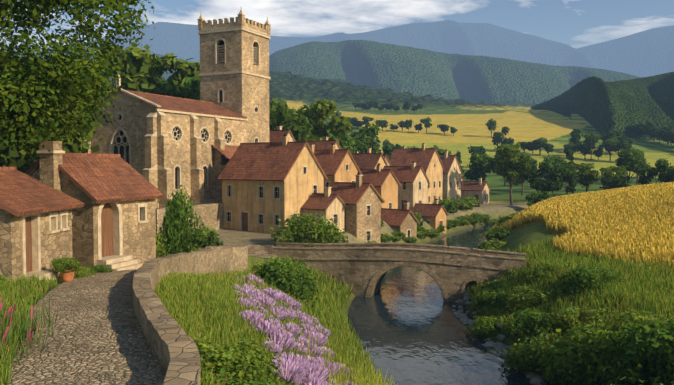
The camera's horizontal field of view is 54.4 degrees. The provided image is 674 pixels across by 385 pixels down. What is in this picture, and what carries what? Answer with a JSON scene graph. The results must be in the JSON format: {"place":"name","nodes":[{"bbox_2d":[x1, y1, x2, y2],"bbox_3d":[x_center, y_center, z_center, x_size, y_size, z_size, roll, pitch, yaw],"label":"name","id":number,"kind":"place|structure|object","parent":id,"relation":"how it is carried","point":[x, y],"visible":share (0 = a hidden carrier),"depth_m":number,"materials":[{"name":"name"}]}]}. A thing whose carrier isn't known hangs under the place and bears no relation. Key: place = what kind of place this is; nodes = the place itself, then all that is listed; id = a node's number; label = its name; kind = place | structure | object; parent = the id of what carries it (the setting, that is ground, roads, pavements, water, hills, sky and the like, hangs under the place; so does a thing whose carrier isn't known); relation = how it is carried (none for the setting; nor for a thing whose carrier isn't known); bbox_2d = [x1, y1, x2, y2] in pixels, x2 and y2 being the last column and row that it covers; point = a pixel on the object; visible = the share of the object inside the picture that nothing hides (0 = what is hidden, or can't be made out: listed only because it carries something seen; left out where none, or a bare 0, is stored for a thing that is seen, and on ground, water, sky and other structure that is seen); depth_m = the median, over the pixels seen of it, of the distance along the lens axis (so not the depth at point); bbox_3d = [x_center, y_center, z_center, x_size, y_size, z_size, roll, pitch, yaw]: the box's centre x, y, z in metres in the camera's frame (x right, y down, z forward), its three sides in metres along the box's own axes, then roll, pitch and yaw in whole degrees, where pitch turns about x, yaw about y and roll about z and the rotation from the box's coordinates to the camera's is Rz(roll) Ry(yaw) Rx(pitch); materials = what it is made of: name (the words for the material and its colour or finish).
{"place":"outdoors","nodes":[
{"label":"outdoors","id":0,"kind":"place"},
{"bbox_2d":[23,54,177,81],"bbox_3d":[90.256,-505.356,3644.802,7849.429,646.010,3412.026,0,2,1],"label":"hill","id":1,"kind":"structure","parent":0,"point":[165,75],"depth_m":3501.46,"materials":[{"name":"blue"}]},
{"bbox_2d":[6,254,274,384],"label":"cobble path","id":2,"kind":"structure","parent":0,"point":[98,338],"depth_m":14.25,"materials":[{"name":"grey stone"}]},
{"bbox_2d":[59,268,74,281],"bbox_3d":[-9.639,2.962,23.407,0.580,0.450,0.580,0,2,1],"label":"flower pot","id":3,"kind":"object","parent":2,"relation":"on","point":[67,276],"visible":0.69,"depth_m":23.23,"materials":[{"name":"ceramic"}]},
{"bbox_2d":[49,256,81,273],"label":"plant in pot","id":4,"kind":"object","parent":3,"relation":"on","point":[67,264],"visible":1,"depth_m":23.13,"materials":[{"name":"green plant"}]},
{"bbox_2d":[197,7,270,142],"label":"church tower","id":5,"kind":"structure","parent":0,"point":[234,68],"depth_m":85.50,"materials":[{"name":"beige stone"}]},
{"bbox_2d":[205,245,273,253],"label":"stone wall","id":6,"kind":"structure","parent":0,"point":[260,249],"depth_m":55.28,"materials":[{"name":"beige stone"}]},
{"bbox_2d":[0,0,673,51],"label":"sky","id":7,"kind":"structure","parent":0,"point":[574,23],"materials":[{"name":"blue"}]},
{"bbox_2d":[11,20,673,77],"bbox_3d":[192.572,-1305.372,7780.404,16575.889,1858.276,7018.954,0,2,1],"label":"mountain","id":8,"kind":"structure","parent":0,"point":[647,53],"depth_m":7692.49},
{"bbox_2d":[34,70,673,384],"bbox_3d":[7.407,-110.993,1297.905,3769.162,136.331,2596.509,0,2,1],"label":"ground","id":9,"kind":"structure","parent":0,"point":[467,120],"depth_m":383.49,"materials":[{"name":"green plant"}]},
{"bbox_2d":[0,274,10,287],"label":"bush","id":10,"kind":"object","parent":9,"relation":"on","point":[2,279],"visible":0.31,"depth_m":20.73,"materials":[{"name":"green plant"}]},
{"bbox_2d":[0,95,21,166],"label":"tree","id":11,"kind":"object","parent":9,"relation":"on","point":[4,162],"visible":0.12,"depth_m":55.22,"materials":[{"name":"green plant"}]},
{"bbox_2d":[2,128,30,172],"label":"tree","id":12,"kind":"object","parent":9,"relation":"on","point":[25,167],"depth_m":65.57,"materials":[{"name":"green plant"}]},
{"bbox_2d":[0,294,57,369],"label":"flowers","id":13,"kind":"object","parent":9,"relation":"on","point":[5,329],"visible":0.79,"depth_m":14.15,"materials":[{"name":"green plant"}]},
{"bbox_2d":[0,167,84,281],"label":"house","id":14,"kind":"structure","parent":9,"relation":"on","point":[36,226],"depth_m":23.28,"materials":[{"name":"stone"}]},
{"bbox_2d":[3,76,104,168],"bbox_3d":[-26.029,-2.460,57.869,9.987,16.591,10.248,1,3,27],"label":"tree","id":15,"kind":"object","parent":9,"relation":"on","point":[72,147],"visible":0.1,"depth_m":57.22,"materials":[{"name":"green plant"}]},
{"bbox_2d":[58,265,92,278],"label":"bush","id":16,"kind":"object","parent":9,"relation":"on","point":[82,273],"visible":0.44,"depth_m":24.51,"materials":[{"name":"green plant"}]},
{"bbox_2d":[0,0,154,161],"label":"tree","id":17,"kind":"object","parent":9,"relation":"on","point":[40,103],"visible":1,"depth_m":27.64,"materials":[{"name":"green plant"}]},
{"bbox_2d":[25,141,164,270],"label":"house","id":18,"kind":"structure","parent":9,"relation":"on","point":[113,223],"depth_m":28.47,"materials":[{"name":"stone"}]},
{"bbox_2d":[88,263,114,272],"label":"bush","id":19,"kind":"object","parent":9,"relation":"on","point":[99,268],"visible":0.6,"depth_m":26.39,"materials":[{"name":"green plant"}]},
{"bbox_2d":[83,43,171,95],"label":"tree","id":20,"kind":"object","parent":9,"relation":"on","point":[136,71],"visible":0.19,"depth_m":89.99,"materials":[{"name":"green plant"}]},
{"bbox_2d":[155,209,161,234],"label":"terrace wall","id":21,"kind":"structure","parent":9,"relation":"on","point":[158,216],"depth_m":62.59,"materials":[{"name":"stone"}]},
{"bbox_2d":[156,230,169,257],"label":"bush","id":22,"kind":"object","parent":9,"relation":"on","point":[160,250],"visible":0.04,"depth_m":36.08,"materials":[{"name":"green plant"}]},
{"bbox_2d":[79,74,247,208],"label":"church nave","id":23,"kind":"structure","parent":9,"relation":"on","point":[164,144],"depth_m":72.16,"materials":[{"name":"beige stone"}]},
{"bbox_2d":[136,53,199,85],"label":"tree","id":24,"kind":"object","parent":9,"relation":"on","point":[170,62],"visible":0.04,"depth_m":107.83,"materials":[{"name":"green plant"}]},
{"bbox_2d":[156,185,200,253],"bbox_3d":[-10.483,2.204,42.484,2.874,5.634,3.687,1,3,28],"label":"bush","id":25,"kind":"object","parent":9,"relation":"on","point":[176,220],"visible":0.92,"depth_m":42.03,"materials":[{"name":"green plant"}]},
{"bbox_2d":[157,75,199,99],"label":"tree","id":26,"kind":"object","parent":9,"relation":"on","point":[190,89],"visible":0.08,"depth_m":97.78,"materials":[{"name":"green plant"}]},
{"bbox_2d":[156,203,223,237],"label":"terrace wall","id":27,"kind":"structure","parent":9,"relation":"on","point":[211,215],"depth_m":69.76,"materials":[{"name":"stone"}]},
{"bbox_2d":[133,246,247,384],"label":"path retaining wall","id":28,"kind":"structure","parent":9,"relation":"on","point":[172,344],"depth_m":15.74,"materials":[{"name":"stone"}]},
{"bbox_2d":[182,223,223,248],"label":"bush","id":29,"kind":"object","parent":9,"relation":"on","point":[205,239],"visible":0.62,"depth_m":59.87,"materials":[{"name":"green plant"}]},
{"bbox_2d":[193,332,285,384],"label":"bush","id":30,"kind":"object","parent":9,"relation":"on","point":[240,364],"visible":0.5,"depth_m":14.42,"materials":[{"name":"green plant"}]},
{"bbox_2d":[209,370,293,384],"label":"bush","id":31,"kind":"object","parent":9,"relation":"on","point":[255,382],"visible":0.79,"depth_m":13.21,"materials":[{"name":"green plant"}]},
{"bbox_2d":[217,134,327,235],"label":"house","id":32,"kind":"structure","parent":9,"relation":"on","point":[266,186],"depth_m":69.51,"materials":[{"name":"yellow paint"}]},
{"bbox_2d":[269,104,281,129],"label":"tree","id":33,"kind":"object","parent":9,"relation":"on","point":[274,117],"depth_m":101.82,"materials":[{"name":"green plant"}]},
{"bbox_2d":[269,125,295,141],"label":"house","id":34,"kind":"structure","parent":9,"relation":"on","point":[276,135],"depth_m":93.58,"materials":[{"name":"tile"}]},
{"bbox_2d":[252,254,317,307],"bbox_3d":[-3.138,5.551,41.586,5.856,3.329,4.565,-2,3,-37],"label":"bush","id":35,"kind":"object","parent":9,"relation":"on","point":[288,276],"visible":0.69,"depth_m":40.47,"materials":[{"name":"green plant"}]},
{"bbox_2d":[269,97,314,140],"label":"tree","id":36,"kind":"object","parent":9,"relation":"on","point":[298,127],"visible":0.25,"depth_m":112.00,"materials":[{"name":"green plant"}]},
{"bbox_2d":[233,273,355,384],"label":"lavender plants","id":37,"kind":"object","parent":9,"relation":"on","point":[299,369],"visible":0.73,"depth_m":26.24,"materials":[{"name":"purple plant"}]},
{"bbox_2d":[268,211,352,246],"bbox_3d":[-2.135,3.721,61.115,8.566,4.112,7.331,-2,3,-42],"label":"bush","id":38,"kind":"object","parent":9,"relation":"on","point":[299,230],"visible":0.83,"depth_m":59.66,"materials":[{"name":"green plant"}]},
{"bbox_2d":[106,78,536,106],"bbox_3d":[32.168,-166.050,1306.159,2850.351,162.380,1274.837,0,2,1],"label":"hill forest","id":39,"kind":"object","parent":9,"relation":"on","point":[513,103],"visible":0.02,"depth_m":1312.52,"materials":[{"name":"green plant"}]},
{"bbox_2d":[300,185,346,231],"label":"house","id":40,"kind":"structure","parent":9,"relation":"on","point":[327,203],"depth_m":68.83,"materials":[{"name":"paint"}]},
{"bbox_2d":[307,136,340,149],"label":"house","id":41,"kind":"structure","parent":9,"relation":"on","point":[325,143],"depth_m":99.78,"materials":[{"name":"red tile"}]},
{"bbox_2d":[296,97,353,140],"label":"tree","id":42,"kind":"object","parent":9,"relation":"on","point":[319,110],"visible":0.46,"depth_m":119.45,"materials":[{"name":"green plant"}]},
{"bbox_2d":[309,143,361,186],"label":"house","id":43,"kind":"structure","parent":9,"relation":"on","point":[338,165],"depth_m":85.82,"materials":[{"name":"paint"}]},
{"bbox_2d":[0,238,673,384],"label":"grass","id":44,"kind":"structure","parent":9,"relation":"on","point":[211,303],"depth_m":35.41,"materials":[{"name":"green plant"}]},
{"bbox_2d":[280,319,397,384],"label":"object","id":45,"kind":"object","parent":9,"relation":"on","point":[358,376],"visible":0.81,"depth_m":27.46,"materials":[{"name":"green plant"}]},
{"bbox_2d":[327,130,362,152],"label":"tree","id":46,"kind":"object","parent":9,"relation":"on","point":[349,143],"visible":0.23,"depth_m":154.88,"materials":[{"name":"green plant"}]},
{"bbox_2d":[331,173,384,242],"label":"house","id":47,"kind":"structure","parent":9,"relation":"on","point":[363,201],"depth_m":70.84,"materials":[{"name":"stone"}]},
{"bbox_2d":[348,123,379,152],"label":"tree","id":48,"kind":"object","parent":9,"relation":"on","point":[366,137],"visible":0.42,"depth_m":164.77,"materials":[{"name":"green plant"}]},
{"bbox_2d":[351,147,387,168],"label":"house","id":49,"kind":"structure","parent":9,"relation":"on","point":[368,160],"depth_m":110.25,"materials":[{"name":"brown tile"}]},
{"bbox_2d":[360,163,400,208],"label":"house","id":50,"kind":"structure","parent":9,"relation":"on","point":[385,183],"depth_m":89.89,"materials":[{"name":"paint"}]},
{"bbox_2d":[374,120,387,130],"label":"tree","id":51,"kind":"object","parent":9,"relation":"on","point":[382,123],"visible":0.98,"depth_m":402.98,"materials":[{"name":"green plant"}]},
{"bbox_2d":[382,145,392,158],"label":"tree","id":52,"kind":"object","parent":9,"relation":"on","point":[386,149],"visible":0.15,"depth_m":174.88,"materials":[{"name":"green plant"}]},
{"bbox_2d":[273,242,525,301],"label":"bridge","id":53,"kind":"structure","parent":9,"relation":"on","point":[363,269],"depth_m":52.92,"materials":[{"name":"stone"}]},
{"bbox_2d":[381,201,419,242],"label":"house","id":54,"kind":"structure","parent":9,"relation":"on","point":[405,221],"depth_m":83.94,"materials":[{"name":"tile"}]},
{"bbox_2d":[383,161,429,208],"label":"house","id":55,"kind":"structure","parent":9,"relation":"on","point":[413,179],"depth_m":102.56,"materials":[{"name":"paint"}]},
{"bbox_2d":[389,143,444,203],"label":"house","id":56,"kind":"structure","parent":9,"relation":"on","point":[428,160],"depth_m":130.86,"materials":[{"name":"yellow paint"}]},
{"bbox_2d":[420,117,431,133],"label":"tree","id":57,"kind":"object","parent":9,"relation":"on","point":[426,121],"visible":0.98,"depth_m":389.39,"materials":[{"name":"green plant"}]},
{"bbox_2d":[409,199,448,233],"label":"house","id":58,"kind":"structure","parent":9,"relation":"on","point":[435,214],"depth_m":99.08,"materials":[{"name":"tile"}]},
{"bbox_2d":[425,228,440,237],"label":"bush","id":59,"kind":"object","parent":9,"relation":"on","point":[432,233],"visible":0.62,"depth_m":92.71,"materials":[{"name":"green plant"}]},
{"bbox_2d":[437,124,449,134],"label":"tree","id":60,"kind":"object","parent":9,"relation":"on","point":[443,127],"visible":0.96,"depth_m":386.62,"materials":[{"name":"green plant"}]},
{"bbox_2d":[432,197,457,213],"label":"bush","id":61,"kind":"object","parent":9,"relation":"on","point":[448,205],"visible":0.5,"depth_m":111.17,"materials":[{"name":"green plant"}]},
{"bbox_2d":[439,150,462,199],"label":"house","id":62,"kind":"structure","parent":9,"relation":"on","point":[452,172],"depth_m":141.54,"materials":[{"name":"paint"}]},
{"bbox_2d":[447,197,474,210],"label":"bush","id":63,"kind":"object","parent":9,"relation":"on","point":[463,204],"visible":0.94,"depth_m":118.06,"materials":[{"name":"green plant"}]},
{"bbox_2d":[456,215,474,224],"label":"bush","id":64,"kind":"object","parent":9,"relation":"on","point":[469,219],"visible":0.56,"depth_m":111.21,"materials":[{"name":"green plant"}]},
{"bbox_2d":[461,177,490,203],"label":"house","id":65,"kind":"structure","parent":9,"relation":"on","point":[479,189],"depth_m":149.02,"materials":[{"name":"tile"}]},
{"bbox_2d":[468,146,485,154],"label":"tree","id":66,"kind":"object","parent":9,"relation":"on","point":[478,149],"visible":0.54,"depth_m":267.16,"materials":[{"name":"green plant"}]},
{"bbox_2d":[463,153,494,180],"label":"tree","id":67,"kind":"object","parent":9,"relation":"on","point":[481,165],"visible":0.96,"depth_m":173.24,"materials":[{"name":"green plant"}]},
{"bbox_2d":[470,212,490,221],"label":"bush","id":68,"kind":"object","parent":9,"relation":"on","point":[483,217],"visible":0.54,"depth_m":116.67,"materials":[{"name":"green plant"}]},
{"bbox_2d":[463,315,508,342],"bbox_3d":[9.716,8.576,40.903,3.472,1.732,4.058,-1,3,-19],"label":"bush","id":69,"kind":"object","parent":9,"relation":"on","point":[483,327],"visible":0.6,"depth_m":40.70,"materials":[{"name":"green plant"}]},
{"bbox_2d":[485,118,496,137],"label":"tree","id":70,"kind":"object","parent":9,"relation":"on","point":[489,123],"visible":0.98,"depth_m":373.97,"materials":[{"name":"green plant"}]},
{"bbox_2d":[477,238,506,249],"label":"bush","id":71,"kind":"object","parent":9,"relation":"on","point":[495,244],"visible":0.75,"depth_m":66.67,"materials":[{"name":"green plant"}]},
{"bbox_2d":[472,289,514,310],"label":"bush","id":72,"kind":"object","parent":9,"relation":"on","point":[485,299],"visible":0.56,"depth_m":44.01,"materials":[{"name":"green plant"}]},
{"bbox_2d":[481,277,508,290],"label":"bush","id":73,"kind":"object","parent":9,"relation":"on","point":[492,284],"visible":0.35,"depth_m":48.54,"materials":[{"name":"green plant"}]},
{"bbox_2d":[492,132,503,146],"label":"tree","id":74,"kind":"object","parent":9,"relation":"on","point":[498,137],"visible":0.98,"depth_m":326.85,"materials":[{"name":"green plant"}]},
{"bbox_2d":[485,227,510,240],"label":"bush","id":75,"kind":"object","parent":9,"relation":"on","point":[499,234],"visible":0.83,"depth_m":73.45,"materials":[{"name":"green plant"}]},
{"bbox_2d":[452,292,564,384],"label":"bank rocks","id":76,"kind":"structure","parent":9,"relation":"on","point":[499,346],"depth_m":39.45,"materials":[{"name":"grey stone"}]},
{"bbox_2d":[492,154,526,185],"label":"tree","id":77,"kind":"object","parent":9,"relation":"on","point":[516,182],"visible":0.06,"depth_m":168.90,"materials":[{"name":"green plant"}]},
{"bbox_2d":[494,143,533,205],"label":"tree","id":78,"kind":"object","parent":9,"relation":"on","point":[514,160],"visible":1,"depth_m":134.75,"materials":[{"name":"green plant"}]},
{"bbox_2d":[512,153,537,194],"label":"tree","id":79,"kind":"object","parent":9,"relation":"on","point":[533,163],"visible":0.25,"depth_m":178.79,"materials":[{"name":"green plant"}]},
{"bbox_2d":[501,283,555,312],"bbox_3d":[12.387,6.885,41.975,3.847,1.997,3.812,-1,3,-31],"label":"bush","id":80,"kind":"object","parent":9,"relation":"on","point":[517,301],"visible":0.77,"depth_m":41.41,"materials":[{"name":"green plant"}]},
{"bbox_2d":[501,305,560,344],"bbox_3d":[11.500,7.638,37.438,3.381,2.305,4.338,2,3,44],"label":"bush","id":81,"kind":"object","parent":9,"relation":"on","point":[538,322],"visible":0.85,"depth_m":36.48,"materials":[{"name":"green plant"}]},
{"bbox_2d":[498,328,570,384],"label":"bush","id":82,"kind":"object","parent":9,"relation":"on","point":[523,356],"visible":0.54,"depth_m":33.39,"materials":[{"name":"green plant"}]},
{"bbox_2d":[525,191,550,205],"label":"bush","id":83,"kind":"object","parent":9,"relation":"on","point":[532,198],"visible":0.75,"depth_m":130.99,"materials":[{"name":"green plant"}]},
{"bbox_2d":[528,137,547,155],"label":"tree","id":84,"kind":"object","parent":9,"relation":"on","point":[538,142],"visible":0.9,"depth_m":308.35,"materials":[{"name":"green plant"}]},
{"bbox_2d":[522,160,567,192],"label":"tree","id":85,"kind":"object","parent":9,"relation":"on","point":[537,182],"visible":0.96,"depth_m":139.44,"materials":[{"name":"green plant"}]},
{"bbox_2d":[522,262,569,284],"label":"bush","id":86,"kind":"object","parent":9,"relation":"on","point":[532,276],"visible":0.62,"depth_m":45.26,"materials":[{"name":"green plant"}]},
{"bbox_2d":[540,156,567,192],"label":"tree","id":87,"kind":"object","parent":9,"relation":"on","point":[558,162],"visible":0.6,"depth_m":186.38,"materials":[{"name":"green plant"}]},
{"bbox_2d":[554,163,577,194],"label":"tree","id":88,"kind":"object","parent":9,"relation":"on","point":[571,176],"visible":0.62,"depth_m":146.34,"materials":[{"name":"green plant"}]},
{"bbox_2d":[565,149,576,171],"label":"tree","id":89,"kind":"object","parent":9,"relation":"on","point":[569,154],"visible":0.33,"depth_m":202.74,"materials":[{"name":"green plant"}]},
{"bbox_2d":[480,182,673,274],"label":"wheat field blades","id":90,"kind":"object","parent":9,"relation":"on","point":[631,222],"visible":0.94,"depth_m":63.30,"materials":[{"name":"yellow plant"}]},
{"bbox_2d":[570,129,583,143],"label":"tree","id":91,"kind":"object","parent":9,"relation":"on","point":[575,133],"visible":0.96,"depth_m":319.68,"materials":[{"name":"green plant"}]},
{"bbox_2d":[547,305,614,336],"bbox_3d":[13.417,7.128,35.709,3.812,1.997,3.847,0,2,-10],"label":"bush","id":92,"kind":"object","parent":9,"relation":"on","point":[572,318],"visible":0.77,"depth_m":35.57,"materials":[{"name":"green plant"}]},
{"bbox_2d":[574,144,591,158],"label":"tree","id":93,"kind":"object","parent":9,"relation":"on","point":[583,150],"visible":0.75,"depth_m":293.89,"materials":[{"name":"green plant"}]},
{"bbox_2d":[575,162,599,191],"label":"tree","id":94,"kind":"object","parent":9,"relation":"on","point":[585,175],"visible":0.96,"depth_m":150.13,"materials":[{"name":"green plant"}]},
{"bbox_2d":[553,264,625,297],"bbox_3d":[16.084,5.466,40.788,4.772,2.049,3.720,0,2,3],"label":"bush","id":95,"kind":"object","parent":9,"relation":"on","point":[586,276],"visible":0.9,"depth_m":40.22,"materials":[{"name":"green plant"}]},
{"bbox_2d":[584,132,599,159],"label":"tree","id":96,"kind":"object","parent":9,"relation":"on","point":[592,139],"visible":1,"depth_m":290.17,"materials":[{"name":"green plant"}]},
{"bbox_2d":[535,317,660,384],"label":"bush","id":97,"kind":"object","parent":9,"relation":"on","point":[586,347],"visible":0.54,"depth_m":29.57,"materials":[{"name":"green plant"}]},
{"bbox_2d":[593,147,603,159],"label":"tree","id":98,"kind":"object","parent":9,"relation":"on","point":[598,153],"visible":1,"depth_m":289.94,"materials":[{"name":"green plant"}]},
{"bbox_2d":[530,72,673,140],"bbox_3d":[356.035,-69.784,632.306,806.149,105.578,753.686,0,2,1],"label":"hill forest","id":99,"kind":"object","parent":9,"relation":"on","point":[600,105],"visible":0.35,"depth_m":444.37,"materials":[{"name":"green plant"}]},
{"bbox_2d":[599,137,618,160],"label":"tree","id":100,"kind":"object","parent":9,"relation":"on","point":[610,144],"visible":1,"depth_m":287.15,"materials":[{"name":"green plant"}]},
{"bbox_2d":[598,165,631,189],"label":"tree","id":101,"kind":"object","parent":9,"relation":"on","point":[611,180],"visible":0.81,"depth_m":144.18,"materials":[{"name":"green plant"}]},
{"bbox_2d":[608,129,622,138],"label":"tree","id":102,"kind":"object","parent":9,"relation":"on","point":[615,133],"visible":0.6,"depth_m":324.16,"materials":[{"name":"green plant"}]},
{"bbox_2d":[616,140,631,151],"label":"tree","id":103,"kind":"object","parent":9,"relation":"on","point":[624,144],"visible":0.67,"depth_m":281.98,"materials":[{"name":"green plant"}]},
{"bbox_2d":[615,148,646,184],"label":"tree","id":104,"kind":"object","parent":9,"relation":"on","point":[631,164],"visible":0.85,"depth_m":170.75,"materials":[{"name":"green plant"}]},
{"bbox_2d":[596,310,673,384],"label":"bush","id":105,"kind":"object","parent":9,"relation":"on","point":[658,349],"visible":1,"depth_m":26.98,"materials":[{"name":"green plant"}]},
{"bbox_2d":[621,149,651,184],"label":"tree","id":106,"kind":"object","parent":9,"relation":"on","point":[638,153],"visible":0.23,"depth_m":210.68,"materials":[{"name":"green plant"}]},
{"bbox_2d":[605,307,673,350],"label":"bush","id":107,"kind":"object","parent":9,"relation":"on","point":[640,319],"visible":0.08,"depth_m":31.65,"materials":[{"name":"green plant"}]},
{"bbox_2d":[637,158,673,184],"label":"tree","id":108,"kind":"object","parent":9,"relation":"on","point":[665,176],"visible":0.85,"depth_m":136.41,"materials":[{"name":"green plant"}]},
{"bbox_2d":[348,224,557,384],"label":"river water","id":109,"kind":"structure","parent":0,"point":[409,327],"depth_m":41.25,"materials":[{"name":"grey liquid"}]},
{"bbox_2d":[269,40,641,103],"bbox_3d":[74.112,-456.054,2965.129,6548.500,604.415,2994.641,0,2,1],"label":"mountain","id":110,"kind":"structure","parent":0,"point":[423,72],"depth_m":2737.77,"materials":[{"name":"green plant"}]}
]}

